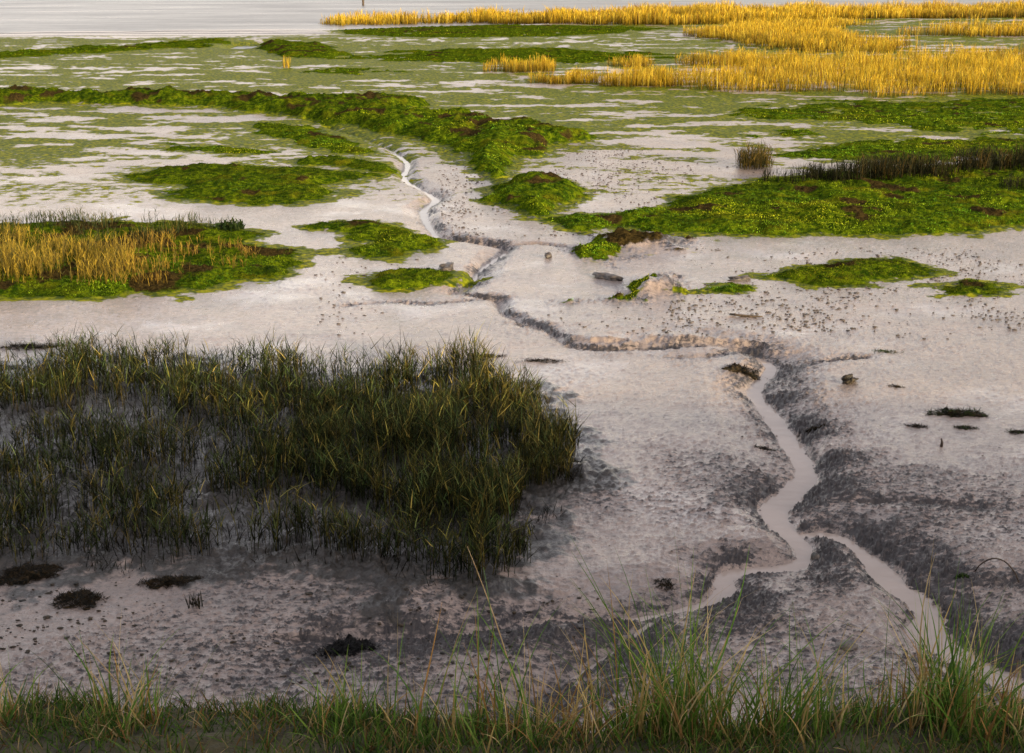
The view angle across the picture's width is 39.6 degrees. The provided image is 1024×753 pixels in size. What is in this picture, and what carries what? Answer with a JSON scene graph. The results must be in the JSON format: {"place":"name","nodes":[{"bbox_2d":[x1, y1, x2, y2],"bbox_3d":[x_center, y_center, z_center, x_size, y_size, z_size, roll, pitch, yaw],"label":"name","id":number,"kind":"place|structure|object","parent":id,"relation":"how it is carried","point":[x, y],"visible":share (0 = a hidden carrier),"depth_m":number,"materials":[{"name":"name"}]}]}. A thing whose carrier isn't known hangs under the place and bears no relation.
{"place":"outdoors","nodes":[
{"label":"outdoors","id":0,"kind":"place"},
{"bbox_2d":[0,37,232,59],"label":"algae bank","id":1,"kind":"structure","parent":0,"point":[204,43],"depth_m":71.74,"materials":[{"name":"green plant"}]},
{"bbox_2d":[0,84,605,179],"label":"algae bank","id":2,"kind":"structure","parent":0,"point":[490,147],"depth_m":38.01,"materials":[{"name":"green plant"}]},
{"bbox_2d":[248,122,378,154],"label":"algae bank","id":3,"kind":"structure","parent":0,"point":[311,137],"depth_m":34.48,"materials":[{"name":"green plant"}]},
{"bbox_2d":[0,15,1023,732],"bbox_3d":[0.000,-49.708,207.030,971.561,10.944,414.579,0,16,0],"label":"mudflat","id":4,"kind":"structure","parent":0,"point":[658,405],"depth_m":13.93,"materials":[{"name":"grey soil"}]},
{"bbox_2d":[0,561,67,585],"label":"seaweed clump","id":5,"kind":"object","parent":4,"relation":"on","point":[45,570],"visible":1,"depth_m":9.68,"materials":[{"name":"brown plant"}]},
{"bbox_2d":[0,341,73,350],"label":"seaweed clump","id":6,"kind":"object","parent":4,"relation":"on","point":[29,346],"visible":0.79,"depth_m":15.64,"materials":[{"name":"black plant"}]},
{"bbox_2d":[49,587,109,610],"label":"seaweed clump","id":7,"kind":"object","parent":4,"relation":"on","point":[87,598],"visible":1,"depth_m":9.31,"materials":[{"name":"brown plant"}]},
{"bbox_2d":[0,219,307,300],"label":"marsh bank","id":8,"kind":"structure","parent":4,"relation":"on","point":[269,262],"depth_m":19.62,"materials":[{"name":"plant"}]},
{"bbox_2d":[0,220,169,284],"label":"cordgrass bed","id":9,"kind":"object","parent":8,"relation":"on","point":[7,257],"visible":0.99,"depth_m":19.31,"materials":[{"name":"yellow plant"}]},
{"bbox_2d":[0,205,235,241],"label":"cordgrass bed","id":10,"kind":"object","parent":8,"relation":"on","point":[161,228],"visible":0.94,"depth_m":22.34,"materials":[{"name":"green plant"}]},
{"bbox_2d":[89,227,259,283],"bbox_3d":[-4.664,-1.707,19.790,2.254,0.319,3.226,0,16,0],"label":"cordgrass bed","id":11,"kind":"object","parent":8,"relation":"on","point":[161,247],"visible":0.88,"depth_m":19.62,"materials":[{"name":"brown plant"}]},
{"bbox_2d":[216,218,245,230],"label":"leafy plant","id":12,"kind":"object","parent":8,"relation":"on","point":[238,226],"visible":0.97,"depth_m":22.45,"materials":[{"name":"green plant"}]},
{"bbox_2d":[137,573,203,589],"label":"seaweed clump","id":13,"kind":"object","parent":4,"relation":"on","point":[165,580],"visible":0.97,"depth_m":9.58,"materials":[{"name":"brown plant"}]},
{"bbox_2d":[184,591,202,608],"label":"cordgrass sprig","id":14,"kind":"object","parent":4,"relation":"on","point":[195,601],"visible":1,"depth_m":9.24,"materials":[{"name":"green plant"}]},
{"bbox_2d":[152,142,278,157],"bbox_3d":[-7.069,-5.280,32.815,3.893,0.093,1.842,11,19,33],"label":"algae mat","id":15,"kind":"object","parent":4,"relation":"on","point":[211,149],"visible":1,"depth_m":32.56,"materials":[{"name":"green plant"}]},
{"bbox_2d":[120,162,385,206],"bbox_3d":[-5.373,-3.849,27.590,5.402,0.222,5.088,3,16,12],"label":"algae mound","id":16,"kind":"object","parent":4,"relation":"on","point":[253,185],"visible":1,"depth_m":27.23,"materials":[{"name":"green plant"}]},
{"bbox_2d":[282,54,290,67],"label":"reed tuft","id":17,"kind":"object","parent":4,"relation":"on","point":[286,63],"visible":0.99,"depth_m":59.24,"materials":[{"name":"yellow plant"}]},
{"bbox_2d":[0,319,591,586],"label":"cordgrass stand","id":18,"kind":"object","parent":4,"relation":"on","point":[491,480],"visible":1,"depth_m":11.72,"materials":[{"name":"green plant"}]},
{"bbox_2d":[0,574,598,694],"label":"foreshore weed","id":19,"kind":"object","parent":4,"relation":"on","point":[45,617],"visible":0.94,"depth_m":8.91,"materials":[{"name":"brown plant"}]},
{"bbox_2d":[255,39,355,59],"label":"algae mound","id":20,"kind":"object","parent":4,"relation":"on","point":[313,50],"visible":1,"depth_m":69.41,"materials":[{"name":"green plant"}]},
{"bbox_2d":[287,154,400,178],"bbox_3d":[-3.469,-4.470,29.961,1.828,0.287,3.458,-11,20,-35],"label":"algae mound","id":21,"kind":"object","parent":4,"relation":"on","point":[357,164],"visible":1,"depth_m":29.95,"materials":[{"name":"green plant"}]},
{"bbox_2d":[308,633,381,658],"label":"seaweed clump","id":22,"kind":"object","parent":4,"relation":"on","point":[351,643],"visible":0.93,"depth_m":8.73,"materials":[{"name":"black plant"}]},
{"bbox_2d":[282,65,417,75],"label":"algae mat","id":23,"kind":"object","parent":4,"relation":"on","point":[350,70],"visible":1,"depth_m":57.22,"materials":[{"name":"green plant"}]},
{"bbox_2d":[299,219,445,259],"bbox_3d":[-2.099,-2.184,21.842,2.096,0.184,3.339,-4,17,-14],"label":"algae mound","id":24,"kind":"object","parent":4,"relation":"on","point":[382,240],"visible":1,"depth_m":21.62,"materials":[{"name":"green plant"}]},
{"bbox_2d":[363,267,474,290],"bbox_3d":[-1.239,-1.309,19.012,1.472,0.238,1.334,0,16,0],"label":"algae mound","id":25,"kind":"object","parent":4,"relation":"on","point":[400,278],"visible":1,"depth_m":18.78,"materials":[{"name":"green plant"}]},
{"bbox_2d":[437,262,453,270],"bbox_3d":[-0.922,-1.495,19.629,0.226,0.157,0.376,2,16,8],"label":"mud clod","id":26,"kind":"object","parent":4,"relation":"on","point":[448,266],"visible":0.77,"depth_m":19.54,"materials":[{"name":"grey soil"}]},
{"bbox_2d":[323,24,674,38],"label":"algae mat","id":27,"kind":"object","parent":4,"relation":"on","point":[504,30],"visible":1,"depth_m":92.07,"materials":[{"name":"algae"}]},
{"bbox_2d":[325,47,687,64],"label":"algae mat","id":28,"kind":"object","parent":4,"relation":"on","point":[564,55],"visible":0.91,"depth_m":66.82,"materials":[{"name":"green plant"}]},
{"bbox_2d":[12,350,1023,674],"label":"mud crumbs","id":29,"kind":"object","parent":4,"relation":"on","point":[636,542],"visible":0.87,"depth_m":10.00,"materials":[{"name":"soil"}]},
{"bbox_2d":[483,52,555,72],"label":"reed bed","id":30,"kind":"object","parent":4,"relation":"on","point":[524,66],"visible":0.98,"depth_m":57.17,"materials":[{"name":"yellow plant"}]},
{"bbox_2d":[514,522,528,547],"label":"cordgrass sprig","id":31,"kind":"object","parent":4,"relation":"on","point":[523,535],"visible":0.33,"depth_m":10.15,"materials":[{"name":"green plant"}]},
{"bbox_2d":[475,170,590,217],"bbox_3d":[0.399,-3.402,25.747,2.138,0.371,4.472,0,16,0],"label":"algae mound","id":32,"kind":"object","parent":4,"relation":"on","point":[538,194],"visible":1,"depth_m":25.37,"materials":[{"name":"green plant"}]},
{"bbox_2d":[524,357,568,362],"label":"seaweed clump","id":33,"kind":"object","parent":4,"relation":"on","point":[539,360],"visible":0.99,"depth_m":15.07,"materials":[{"name":"black plant"}]},
{"bbox_2d":[544,252,551,257],"bbox_3d":[0.523,-1.740,20.458,0.109,0.106,0.185,5,17,17],"label":"stone","id":34,"kind":"object","parent":4,"relation":"on","point":[548,255],"visible":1,"depth_m":20.41,"materials":[{"name":"grey stone"}]},
{"bbox_2d":[528,65,597,84],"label":"reed bed","id":35,"kind":"object","parent":4,"relation":"on","point":[572,76],"visible":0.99,"depth_m":51.31,"materials":[{"name":"yellow plant"}]},
{"bbox_2d":[592,272,623,280],"bbox_3d":[1.287,-1.331,19.093,0.520,0.112,0.212,15,22,43],"label":"mud clod","id":36,"kind":"object","parent":4,"relation":"on","point":[606,276],"visible":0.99,"depth_m":19.03,"materials":[{"name":"grey soil"}]},
{"bbox_2d":[556,273,691,304],"bbox_3d":[1.703,-1.176,18.250,1.165,0.222,2.493,12,20,37],"label":"mud hump","id":37,"kind":"object","parent":4,"relation":"on","point":[652,287],"visible":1,"depth_m":18.14,"materials":[{"name":"grey soil"}]},
{"bbox_2d":[607,53,654,66],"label":"reed bed","id":38,"kind":"object","parent":4,"relation":"on","point":[644,59],"visible":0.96,"depth_m":60.30,"materials":[{"name":"yellow plant"}]},
{"bbox_2d":[567,227,703,265],"bbox_3d":[1.878,-1.960,21.037,2.145,0.287,2.313,0,16,0],"label":"mud hump","id":39,"kind":"object","parent":4,"relation":"on","point":[612,248],"visible":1,"depth_m":21.08,"materials":[{"name":"grey soil"}]},
{"bbox_2d":[595,60,683,87],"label":"reed bed","id":40,"kind":"object","parent":4,"relation":"on","point":[615,80],"visible":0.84,"depth_m":50.31,"materials":[{"name":"yellow plant"}]},
{"bbox_2d":[651,578,675,591],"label":"seaweed clump","id":41,"kind":"object","parent":4,"relation":"on","point":[668,583],"visible":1,"depth_m":9.70,"materials":[{"name":"brown plant"}]},
{"bbox_2d":[314,145,1023,338],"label":"mud pebbles","id":42,"kind":"object","parent":4,"relation":"on","point":[817,310],"visible":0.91,"depth_m":18.27,"materials":[{"name":"grey stone"}]},
{"bbox_2d":[320,0,1023,25],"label":"reed bed","id":43,"kind":"object","parent":4,"relation":"on","point":[701,13],"visible":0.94,"depth_m":113.38,"materials":[{"name":"yellow plant"}]},
{"bbox_2d":[694,282,755,293],"bbox_3d":[2.745,-1.179,18.498,0.839,0.069,0.685,0,16,0],"label":"algae mat","id":44,"kind":"object","parent":4,"relation":"on","point":[724,287],"visible":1,"depth_m":18.39,"materials":[{"name":"green plant"}]},
{"bbox_2d":[674,45,800,67],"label":"reed bed","id":45,"kind":"object","parent":4,"relation":"on","point":[746,54],"visible":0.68,"depth_m":61.25,"materials":[{"name":"yellow plant"}]},
{"bbox_2d":[727,275,750,280],"bbox_3d":[3.027,-1.304,19.001,0.364,0.093,0.175,-5,17,-17],"label":"mud clod","id":46,"kind":"object","parent":4,"relation":"on","point":[739,278],"visible":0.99,"depth_m":18.96,"materials":[{"name":"grey soil"}]},
{"bbox_2d":[721,362,759,379],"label":"seaweed clump","id":47,"kind":"object","parent":4,"relation":"on","point":[737,368],"visible":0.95,"depth_m":14.76,"materials":[{"name":"brown plant"}]},
{"bbox_2d":[729,313,762,316],"bbox_3d":[2.782,-0.724,16.912,0.392,0.047,0.050,2,16,8],"label":"driftwood stick","id":48,"kind":"object","parent":4,"relation":"on","point":[741,315],"visible":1,"depth_m":16.90,"materials":[{"name":"brown wood"}]},
{"bbox_2d":[733,139,777,169],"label":"sedge tuft","id":49,"kind":"object","parent":4,"relation":"on","point":[753,157],"visible":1,"depth_m":29.58,"materials":[{"name":"brown plant"}]},
{"bbox_2d":[755,443,774,450],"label":"seaweed clump","id":50,"kind":"object","parent":4,"relation":"on","point":[763,447],"visible":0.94,"depth_m":12.49,"materials":[{"name":"plant"}]},
{"bbox_2d":[538,157,1023,236],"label":"algae bank","id":51,"kind":"structure","parent":4,"relation":"on","point":[974,200],"depth_m":23.68,"materials":[{"name":"green plant"}]},
{"bbox_2d":[761,156,859,183],"bbox_3d":[5.814,-3.976,27.377,2.174,0.555,1.702,0,16,0],"label":"sedge bed","id":52,"kind":"object","parent":51,"relation":"on","point":[819,170],"visible":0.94,"depth_m":26.91,"materials":[{"name":"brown plant"}]},
{"bbox_2d":[853,140,1023,179],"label":"sedge bed","id":53,"kind":"object","parent":51,"relation":"on","point":[887,166],"visible":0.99,"depth_m":27.79,"materials":[{"name":"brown plant"}]},
{"bbox_2d":[997,169,1023,189],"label":"sedge bed","id":54,"kind":"object","parent":51,"relation":"on","point":[1018,182],"visible":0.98,"depth_m":25.89,"materials":[{"name":"green plant"}]},
{"bbox_2d":[744,127,824,139],"bbox_3d":[6.892,-6.188,35.920,1.990,0.100,2.929,3,16,10],"label":"algae mat","id":55,"kind":"object","parent":4,"relation":"on","point":[793,133],"visible":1,"depth_m":35.55,"materials":[{"name":"green plant"}]},
{"bbox_2d":[682,15,919,53],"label":"reed bed","id":56,"kind":"object","parent":4,"relation":"on","point":[803,36],"visible":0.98,"depth_m":77.52,"materials":[{"name":"yellow plant"}]},
{"bbox_2d":[728,15,879,28],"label":"reed bed","id":57,"kind":"object","parent":4,"relation":"on","point":[844,22],"visible":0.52,"depth_m":102.81,"materials":[{"name":"yellow plant"}]},
{"bbox_2d":[797,423,825,436],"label":"seaweed clump","id":58,"kind":"object","parent":4,"relation":"on","point":[810,428],"visible":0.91,"depth_m":12.93,"materials":[{"name":"plant"}]},
{"bbox_2d":[810,552,819,559],"bbox_3d":[2.190,1.310,10.259,0.058,0.088,0.083,-11,20,-34],"label":"stone","id":59,"kind":"object","parent":4,"relation":"on","point":[814,555],"visible":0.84,"depth_m":10.23,"materials":[{"name":"grey stone"}]},
{"bbox_2d":[622,40,1023,97],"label":"reed bed","id":60,"kind":"object","parent":4,"relation":"on","point":[794,70],"visible":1,"depth_m":51.27,"materials":[{"name":"yellow plant"}]},
{"bbox_2d":[834,640,857,651],"bbox_3d":[2.045,1.652,8.715,0.146,0.066,0.101,4,16,12],"label":"stone","id":61,"kind":"object","parent":4,"relation":"on","point":[846,645],"visible":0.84,"depth_m":8.69,"materials":[{"name":"grey stone"}]},
{"bbox_2d":[841,373,858,383],"bbox_3d":[3.386,0.036,14.262,0.163,0.149,0.227,8,18,26],"label":"mud clod","id":62,"kind":"object","parent":4,"relation":"on","point":[849,379],"visible":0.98,"depth_m":14.19,"materials":[{"name":"brown soil"}]},
{"bbox_2d":[757,257,948,287],"bbox_3d":[4.673,-1.483,19.392,2.662,0.164,1.599,-9,18,-28],"label":"algae mound","id":63,"kind":"object","parent":4,"relation":"on","point":[857,272],"visible":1,"depth_m":19.18,"materials":[{"name":"green plant"}]},
{"bbox_2d":[723,97,1023,134],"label":"algae mat","id":64,"kind":"object","parent":4,"relation":"on","point":[1002,115],"visible":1,"depth_m":40.35,"materials":[{"name":"algae"}]},
{"bbox_2d":[872,349,903,353],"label":"seaweed clump","id":65,"kind":"object","parent":4,"relation":"on","point":[888,351],"visible":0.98,"depth_m":15.45,"materials":[{"name":"plant"}]},
{"bbox_2d":[772,134,1023,163],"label":"algae mat","id":66,"kind":"object","parent":4,"relation":"on","point":[852,149],"visible":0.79,"depth_m":32.57,"materials":[{"name":"green plant"}]},
{"bbox_2d":[904,423,927,428],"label":"seaweed clump","id":67,"kind":"object","parent":4,"relation":"on","point":[918,425],"visible":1,"depth_m":12.92,"materials":[{"name":"black plant"}]},
{"bbox_2d":[924,406,991,417],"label":"seaweed clump","id":68,"kind":"object","parent":4,"relation":"on","point":[970,412],"visible":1,"depth_m":13.28,"materials":[{"name":"black plant"}]},
{"bbox_2d":[896,12,1023,37],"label":"reed bed","id":69,"kind":"object","parent":4,"relation":"on","point":[1013,29],"visible":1,"depth_m":87.83,"materials":[{"name":"yellow plant"}]},
{"bbox_2d":[954,572,969,578],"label":"seaweed clump","id":70,"kind":"object","parent":4,"relation":"on","point":[961,574],"visible":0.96,"depth_m":9.81,"materials":[{"name":"plant"}]},
{"bbox_2d":[954,424,978,429],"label":"seaweed clump","id":71,"kind":"object","parent":4,"relation":"on","point":[965,427],"visible":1,"depth_m":12.88,"materials":[{"name":"plant"}]},
{"bbox_2d":[925,279,1015,296],"bbox_3d":[5.993,-1.195,18.533,1.229,0.099,1.163,0,16,0],"label":"algae mat","id":72,"kind":"object","parent":4,"relation":"on","point":[967,287],"visible":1,"depth_m":18.32,"materials":[{"name":"green plant"}]},
{"bbox_2d":[974,558,1018,582],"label":"arched twig","id":73,"kind":"object","parent":4,"relation":"on","point":[1001,560],"visible":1,"depth_m":9.74,"materials":[{"name":"brown wood"}]},
{"bbox_2d":[1003,428,1023,434],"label":"seaweed clump","id":74,"kind":"object","parent":4,"relation":"on","point":[1014,431],"visible":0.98,"depth_m":12.78,"materials":[{"name":"plant"}]},
{"bbox_2d":[0,676,1023,752],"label":"turf grass","id":75,"kind":"structure","parent":0,"point":[425,739],"depth_m":3.38,"materials":[{"name":"green plant"}]},
{"bbox_2d":[0,0,1023,48],"bbox_3d":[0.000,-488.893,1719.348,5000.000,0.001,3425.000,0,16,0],"label":"estuary water","id":76,"kind":"structure","parent":0,"point":[75,15],"depth_m":148.05,"materials":[{"name":"grey liquid"}]},
{"bbox_2d":[0,702,1023,752],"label":"embankment","id":77,"kind":"structure","parent":0,"point":[215,746],"depth_m":3.37,"materials":[{"name":"plant"}]},
{"bbox_2d":[0,647,83,729],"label":"grass tuft","id":78,"kind":"object","parent":77,"relation":"on","point":[10,701],"visible":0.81,"depth_m":3.50,"materials":[{"name":"green plant"}]},
{"bbox_2d":[80,641,142,719],"bbox_3d":[-0.998,0.761,3.544,0.175,0.244,0.005,3,16,10],"label":"grass stalk","id":79,"kind":"object","parent":77,"relation":"on","point":[111,675],"depth_m":3.54,"materials":[{"name":"plant"}]},
{"bbox_2d":[30,610,220,747],"bbox_3d":[-0.952,0.779,3.449,0.462,0.370,0.545,0,16,0],"label":"grass tuft","id":80,"kind":"object","parent":77,"relation":"on","point":[132,711],"visible":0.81,"depth_m":3.52,"materials":[{"name":"green plant"}]},
{"bbox_2d":[271,648,407,746],"bbox_3d":[-0.404,0.850,3.502,0.358,0.346,0.477,0,16,0],"label":"grass tuft","id":81,"kind":"object","parent":77,"relation":"on","point":[344,702],"visible":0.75,"depth_m":3.49,"materials":[{"name":"green plant"}]},
{"bbox_2d":[320,586,628,752],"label":"grass tuft","id":82,"kind":"object","parent":77,"relation":"on","point":[480,714],"visible":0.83,"depth_m":3.42,"materials":[{"name":"green plant"}]},
{"bbox_2d":[483,567,503,715],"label":"grass stalk","id":83,"kind":"object","parent":77,"relation":"on","point":[494,642],"depth_m":3.54,"materials":[{"name":"green plant"}]},
{"bbox_2d":[467,546,521,719],"bbox_3d":[-0.039,0.649,3.543,0.152,0.469,0.007,6,17,19],"label":"grass stalk","id":84,"kind":"object","parent":77,"relation":"on","point":[499,633],"depth_m":3.54,"materials":[{"name":"plant"}]},
{"bbox_2d":[450,630,693,752],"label":"grass tuft","id":85,"kind":"object","parent":77,"relation":"on","point":[589,724],"visible":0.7,"depth_m":3.41,"materials":[{"name":"green plant"}]},
{"bbox_2d":[502,530,845,745],"bbox_3d":[0.392,0.697,3.507,0.780,0.755,0.792,15,22,42],"label":"grass tuft","id":86,"kind":"object","parent":77,"relation":"on","point":[660,691],"visible":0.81,"depth_m":3.45,"materials":[{"name":"green plant"}]},
{"bbox_2d":[691,592,741,713],"bbox_3d":[0.500,0.715,3.536,0.139,0.379,0.008,-5,17,-17],"label":"grass stalk","id":87,"kind":"object","parent":77,"relation":"on","point":[718,642],"depth_m":3.52,"materials":[{"name":"green plant"}]},
{"bbox_2d":[688,600,921,752],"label":"grass tuft","id":88,"kind":"object","parent":77,"relation":"on","point":[800,712],"visible":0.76,"depth_m":3.44,"materials":[{"name":"green plant"}]},
{"bbox_2d":[783,634,853,714],"bbox_3d":[0.752,0.762,3.549,0.197,0.244,0.007,-3,16,-12],"label":"grass stalk","id":89,"kind":"object","parent":77,"relation":"on","point":[820,666],"depth_m":3.54,"materials":[{"name":"green plant"}]},
{"bbox_2d":[797,653,922,742],"bbox_3d":[0.843,0.812,3.489,0.316,0.302,0.498,0,16,0],"label":"grass tuft","id":90,"kind":"object","parent":77,"relation":"on","point":[895,719],"visible":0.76,"depth_m":3.46,"materials":[{"name":"green plant"}]},
{"bbox_2d":[823,533,1023,751],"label":"grass tuft","id":91,"kind":"object","parent":77,"relation":"on","point":[962,699],"visible":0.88,"depth_m":3.44,"materials":[{"name":"green plant"}]},
{"bbox_2d":[971,637,1023,751],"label":"grass tuft","id":92,"kind":"object","parent":77,"relation":"on","point":[1014,717],"visible":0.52,"depth_m":3.48,"materials":[{"name":"green plant"}]},
{"bbox_2d":[382,147,1023,698],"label":"creek water","id":93,"kind":"structure","parent":0,"point":[774,509],"depth_m":10.49,"materials":[{"name":"grey liquid"}]}
]}

